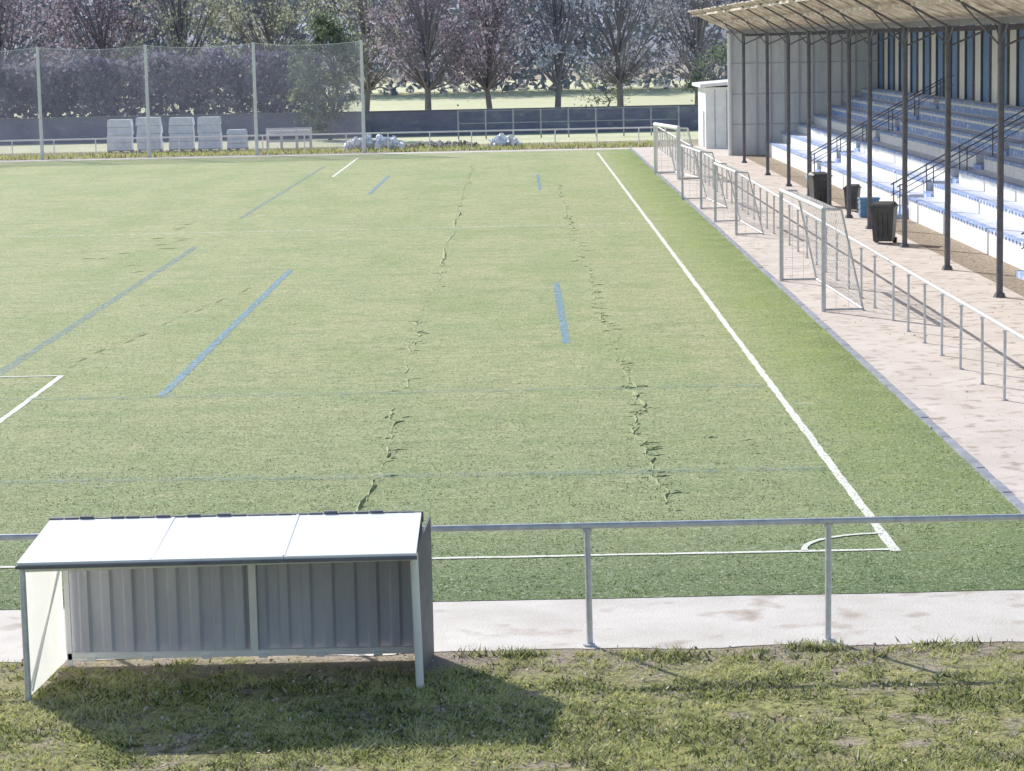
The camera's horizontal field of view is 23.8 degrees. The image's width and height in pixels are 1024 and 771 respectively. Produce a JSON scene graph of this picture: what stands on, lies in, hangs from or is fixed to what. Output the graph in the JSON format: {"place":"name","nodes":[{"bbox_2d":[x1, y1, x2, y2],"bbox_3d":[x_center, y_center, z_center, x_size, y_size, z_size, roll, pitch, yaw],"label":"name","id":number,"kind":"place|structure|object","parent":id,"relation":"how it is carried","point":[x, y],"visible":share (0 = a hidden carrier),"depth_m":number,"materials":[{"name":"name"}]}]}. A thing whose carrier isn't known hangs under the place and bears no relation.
{"place":"outdoors","nodes":[
{"label":"outdoors","id":0,"kind":"place"},
{"bbox_2d":[0,148,628,161],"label":"path","id":1,"kind":"structure","parent":0,"point":[313,154],"depth_m":147.99,"materials":[{"name":"concrete"}]},
{"bbox_2d":[0,139,659,159],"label":"rough grass","id":2,"kind":"structure","parent":0,"point":[172,153],"depth_m":151.46,"materials":[{"name":"green plant"}]},
{"bbox_2d":[0,76,720,153],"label":"lawn","id":3,"kind":"structure","parent":0,"point":[531,97],"depth_m":258.12,"materials":[{"name":"green plant"}]},
{"bbox_2d":[0,0,96,118],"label":"plum tree","id":4,"kind":"object","parent":3,"relation":"on","point":[4,17],"visible":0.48,"depth_m":204.05,"materials":[{"name":"purple plant"}]},
{"bbox_2d":[17,0,172,115],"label":"plum tree","id":5,"kind":"object","parent":3,"relation":"on","point":[101,42],"visible":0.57,"depth_m":207.37,"materials":[{"name":"brown plant"}]},
{"bbox_2d":[0,44,325,118],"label":"hedge","id":6,"kind":"object","parent":3,"relation":"on","point":[23,81],"visible":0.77,"depth_m":187.51,"materials":[{"name":"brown plant"}]},
{"bbox_2d":[107,0,255,114],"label":"bare tree","id":7,"kind":"object","parent":3,"relation":"on","point":[177,35],"visible":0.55,"depth_m":202.12,"materials":[{"name":"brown plant"}]},
{"bbox_2d":[199,0,343,102],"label":"bare tree","id":8,"kind":"object","parent":3,"relation":"on","point":[269,29],"visible":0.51,"depth_m":207.25,"materials":[{"name":"grey plant"}]},
{"bbox_2d":[264,3,372,139],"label":"conifer tree","id":9,"kind":"object","parent":3,"relation":"on","point":[323,28],"visible":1,"depth_m":170.31,"materials":[{"name":"green plant"}]},
{"bbox_2d":[0,104,697,144],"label":"boundary wall","id":10,"kind":"structure","parent":3,"relation":"on","point":[96,127],"depth_m":175.08,"materials":[{"name":"grey concrete"}]},
{"bbox_2d":[317,0,417,110],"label":"bare tree","id":11,"kind":"object","parent":3,"relation":"on","point":[369,86],"visible":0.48,"depth_m":233.66,"materials":[{"name":"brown plant"}]},
{"bbox_2d":[348,0,508,109],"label":"plum tree","id":12,"kind":"object","parent":3,"relation":"on","point":[427,30],"visible":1,"depth_m":218.94,"materials":[{"name":"brown plant"}]},
{"bbox_2d":[0,0,877,101],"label":"distant trees","id":13,"kind":"object","parent":3,"relation":"on","point":[666,82],"visible":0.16,"depth_m":321.17,"materials":[{"name":"grey plant"}]},
{"bbox_2d":[415,0,552,108],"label":"plum tree","id":14,"kind":"object","parent":3,"relation":"on","point":[487,83],"visible":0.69,"depth_m":225.00,"materials":[{"name":"brown plant"}]},
{"bbox_2d":[508,0,627,106],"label":"bare tree","id":15,"kind":"object","parent":3,"relation":"on","point":[557,51],"visible":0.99,"depth_m":221.61,"materials":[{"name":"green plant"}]},
{"bbox_2d":[457,106,679,138],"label":"park fence","id":16,"kind":"object","parent":3,"relation":"on","point":[595,120],"visible":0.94,"depth_m":167.04,"materials":[{"name":"grey metal"}]},
{"bbox_2d":[571,53,649,106],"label":"shrub","id":17,"kind":"object","parent":3,"relation":"on","point":[594,84],"visible":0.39,"depth_m":238.01,"materials":[{"name":"green plant"}]},
{"bbox_2d":[544,0,712,105],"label":"bare tree","id":18,"kind":"object","parent":3,"relation":"on","point":[620,76],"visible":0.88,"depth_m":226.47,"materials":[{"name":"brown plant"}]},
{"bbox_2d":[636,0,750,103],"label":"bare tree","id":19,"kind":"object","parent":3,"relation":"on","point":[699,34],"visible":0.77,"depth_m":232.38,"materials":[{"name":"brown plant"}]},
{"bbox_2d":[681,37,726,103],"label":"tree","id":20,"kind":"object","parent":3,"relation":"on","point":[716,54],"visible":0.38,"depth_m":203.23,"materials":[{"name":"green plant"}]},
{"bbox_2d":[4,0,878,67],"bbox_3d":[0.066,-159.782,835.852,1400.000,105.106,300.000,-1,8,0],"label":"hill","id":21,"kind":"structure","parent":0,"point":[592,55],"depth_m":752.43,"materials":[{"name":"plant"}]},
{"bbox_2d":[0,639,1023,770],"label":"grass","id":22,"kind":"structure","parent":0,"point":[623,722],"depth_m":23.80,"materials":[{"name":"green plant"}]},
{"bbox_2d":[0,60,1023,770],"bbox_3d":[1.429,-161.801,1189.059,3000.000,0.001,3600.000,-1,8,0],"label":"ground","id":23,"kind":"structure","parent":0,"point":[1008,718],"depth_m":24.28,"materials":[{"name":"green plant"}]},
{"bbox_2d":[107,119,133,152],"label":"wrapped pallet","id":24,"kind":"object","parent":23,"relation":"on","point":[119,128],"visible":0.91,"depth_m":156.79,"materials":[{"name":"plastic"}]},
{"bbox_2d":[135,117,163,152],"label":"wrapped pallet","id":25,"kind":"object","parent":23,"relation":"on","point":[156,128],"visible":0.82,"depth_m":156.78,"materials":[{"name":"plastic"}]},
{"bbox_2d":[168,117,195,151],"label":"wrapped pallet","id":26,"kind":"object","parent":23,"relation":"on","point":[181,126],"visible":0.84,"depth_m":156.77,"materials":[{"name":"plastic"}]},
{"bbox_2d":[8,40,365,159],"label":"ball stop fence","id":27,"kind":"object","parent":23,"relation":"on","point":[148,112],"visible":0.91,"depth_m":148.94,"materials":[{"name":"grey metal"}]},
{"bbox_2d":[197,116,222,150],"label":"wrapped pallet","id":28,"kind":"object","parent":23,"relation":"on","point":[208,126],"visible":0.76,"depth_m":156.76,"materials":[{"name":"plastic"}]},
{"bbox_2d":[15,510,433,700],"bbox_3d":[-2.942,2.311,25.504,4.160,1.657,1.710,-1,8,0],"label":"dugout shelter","id":29,"kind":"object","parent":23,"relation":"on","point":[318,584],"visible":0.99,"depth_m":26.14,"materials":[{"name":"white paint"}]},
{"bbox_2d":[226,129,248,150],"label":"wrapped pallet","id":30,"kind":"object","parent":23,"relation":"on","point":[237,142],"visible":0.87,"depth_m":156.81,"materials":[{"name":"plastic"}]},
{"bbox_2d":[266,127,311,148],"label":"stacked barriers","id":31,"kind":"object","parent":23,"relation":"on","point":[302,130],"visible":0.79,"depth_m":157.36,"materials":[{"name":"grey metal"}]},
{"bbox_2d":[0,127,652,156],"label":"railing","id":32,"kind":"object","parent":23,"relation":"on","point":[179,137],"visible":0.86,"depth_m":150.79,"materials":[{"name":"grey metal"}]},
{"bbox_2d":[342,132,404,149],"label":"white sack pile","id":33,"kind":"object","parent":23,"relation":"on","point":[378,142],"visible":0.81,"depth_m":153.52,"materials":[{"name":"plastic"}]},
{"bbox_2d":[405,140,479,147],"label":"rubble pile","id":34,"kind":"object","parent":23,"relation":"on","point":[447,143],"visible":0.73,"depth_m":154.69,"materials":[{"name":"grey stone"}]},
{"bbox_2d":[488,133,521,146],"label":"white sack pile","id":35,"kind":"object","parent":23,"relation":"on","point":[502,139],"visible":0.86,"depth_m":153.77,"materials":[{"name":"plastic"}]},
{"bbox_2d":[0,149,1023,609],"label":"artificial turf","id":36,"kind":"structure","parent":23,"relation":"on","point":[502,249],"depth_m":48.65,"materials":[{"name":"green plastic"}]},
{"bbox_2d":[3,168,319,370],"bbox_3d":[-10.514,-5.628,88.093,0.349,0.001,92.001,-1,8,0],"label":"worn blue marking","id":37,"kind":"object","parent":36,"relation":"on","point":[118,297],"visible":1,"depth_m":62.37,"materials":[{"name":"blue paint"}]},
{"bbox_2d":[156,174,569,395],"bbox_3d":[-2.725,-5.289,84.547,8.107,0.001,77.101,-1,8,0],"label":"blue marking","id":38,"kind":"object","parent":36,"relation":"on","point":[221,336],"visible":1,"depth_m":57.30,"materials":[{"name":"blue paint"}]},
{"bbox_2d":[17,223,803,403],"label":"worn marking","id":39,"kind":"object","parent":36,"relation":"on","point":[346,229],"visible":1,"depth_m":87.26,"materials":[{"name":"white paint"}]},
{"bbox_2d":[67,163,767,510],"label":"turf wrinkles","id":40,"kind":"object","parent":36,"relation":"on","point":[383,476],"visible":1,"depth_m":44.85,"materials":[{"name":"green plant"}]},
{"bbox_2d":[0,152,900,567],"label":"pitch marking","id":41,"kind":"object","parent":36,"relation":"on","point":[850,490],"visible":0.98,"depth_m":41.16,"materials":[{"name":"white paint"}]},
{"bbox_2d":[0,243,1023,608],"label":"turf fibres","id":42,"kind":"object","parent":36,"relation":"on","point":[564,489],"visible":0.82,"depth_m":35.10,"materials":[{"name":"green plastic"}]},
{"bbox_2d":[801,532,881,549],"bbox_3d":[4.234,2.023,31.833,1.576,0.001,0.383,-8,11,-41],"label":"corner arc","id":43,"kind":"object","parent":36,"relation":"on","point":[805,545],"visible":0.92,"depth_m":31.89,"materials":[{"name":"white paint"}]},
{"bbox_2d":[450,633,980,667],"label":"weeds","id":44,"kind":"object","parent":23,"relation":"on","point":[802,646],"visible":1,"depth_m":26.18,"materials":[{"name":"plant"}]},
{"bbox_2d":[629,147,1023,513],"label":"kerb","id":45,"kind":"structure","parent":23,"relation":"on","point":[993,481],"depth_m":46.23,"materials":[{"name":"grey concrete"}]},
{"bbox_2d":[688,0,1023,297],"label":"grandstand","id":46,"kind":"object","parent":23,"relation":"on","point":[914,109],"visible":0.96,"depth_m":100.62,"materials":[{"name":"metal"}]},
{"bbox_2d":[727,148,1023,296],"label":"dirt strip","id":47,"kind":"object","parent":23,"relation":"on","point":[983,264],"depth_m":76.16,"materials":[{"name":"brown soil"}]},
{"bbox_2d":[843,184,861,209],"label":"trash bin","id":48,"kind":"object","parent":47,"relation":"on","point":[855,190],"visible":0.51,"depth_m":91.17,"materials":[{"name":"black plastic"}]},
{"bbox_2d":[857,197,879,217],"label":"trash bin","id":49,"kind":"object","parent":47,"relation":"on","point":[862,207],"visible":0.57,"depth_m":87.91,"materials":[{"name":"blue plastic"}]},
{"bbox_2d":[0,590,1023,661],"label":"concrete path","id":50,"kind":"structure","parent":0,"point":[686,622],"depth_m":27.62,"materials":[{"name":"grey concrete"}]},
{"bbox_2d":[0,514,1023,646],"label":"metal railing","id":51,"kind":"object","parent":50,"relation":"on","point":[588,527],"visible":0.42,"depth_m":26.40,"materials":[{"name":"grey metal"}]},
{"bbox_2d":[632,146,1023,502],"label":"side path","id":52,"kind":"structure","parent":0,"point":[987,436],"depth_m":57.50,"materials":[{"name":"grey concrete"}]},
{"bbox_2d":[653,122,699,178],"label":"football goal","id":53,"kind":"object","parent":52,"relation":"on","point":[677,140],"visible":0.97,"depth_m":116.08,"materials":[{"name":"white paint"}]},
{"bbox_2d":[681,145,727,208],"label":"football goal","id":54,"kind":"object","parent":52,"relation":"on","point":[695,149],"visible":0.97,"depth_m":96.64,"materials":[{"name":"white metal"}]},
{"bbox_2d":[692,79,727,148],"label":"changing hut","id":55,"kind":"object","parent":52,"relation":"on","point":[712,114],"visible":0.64,"depth_m":145.25,"materials":[{"name":"white metal"}]},
{"bbox_2d":[713,162,763,234],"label":"football goal","id":56,"kind":"object","parent":52,"relation":"on","point":[735,171],"visible":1,"depth_m":83.81,"materials":[{"name":"white metal"}]},
{"bbox_2d":[807,172,832,205],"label":"trash bin","id":57,"kind":"object","parent":52,"relation":"on","point":[817,182],"visible":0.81,"depth_m":94.01,"materials":[{"name":"black plastic"}]},
{"bbox_2d":[779,188,863,310],"bbox_3d":[7.837,-3.566,61.864,1.035,2.507,7.616,-1,8,-1],"label":"football goal","id":58,"kind":"object","parent":52,"relation":"on","point":[823,236],"visible":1,"depth_m":60.85,"materials":[{"name":"white metal"}]},
{"bbox_2d":[657,127,1023,400],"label":"side railing","id":59,"kind":"object","parent":52,"relation":"on","point":[981,313],"visible":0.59,"depth_m":56.05,"materials":[{"name":"grey metal"}]},
{"bbox_2d":[728,187,1019,419],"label":"fallen leaves","id":60,"kind":"object","parent":52,"relation":"on","point":[897,301],"visible":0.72,"depth_m":63.07,"materials":[{"name":"brown plant"}]},
{"bbox_2d":[869,201,898,241],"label":"trash bin","id":61,"kind":"object","parent":52,"relation":"on","point":[883,217],"visible":1,"depth_m":76.62,"materials":[{"name":"black plastic"}]}
]}

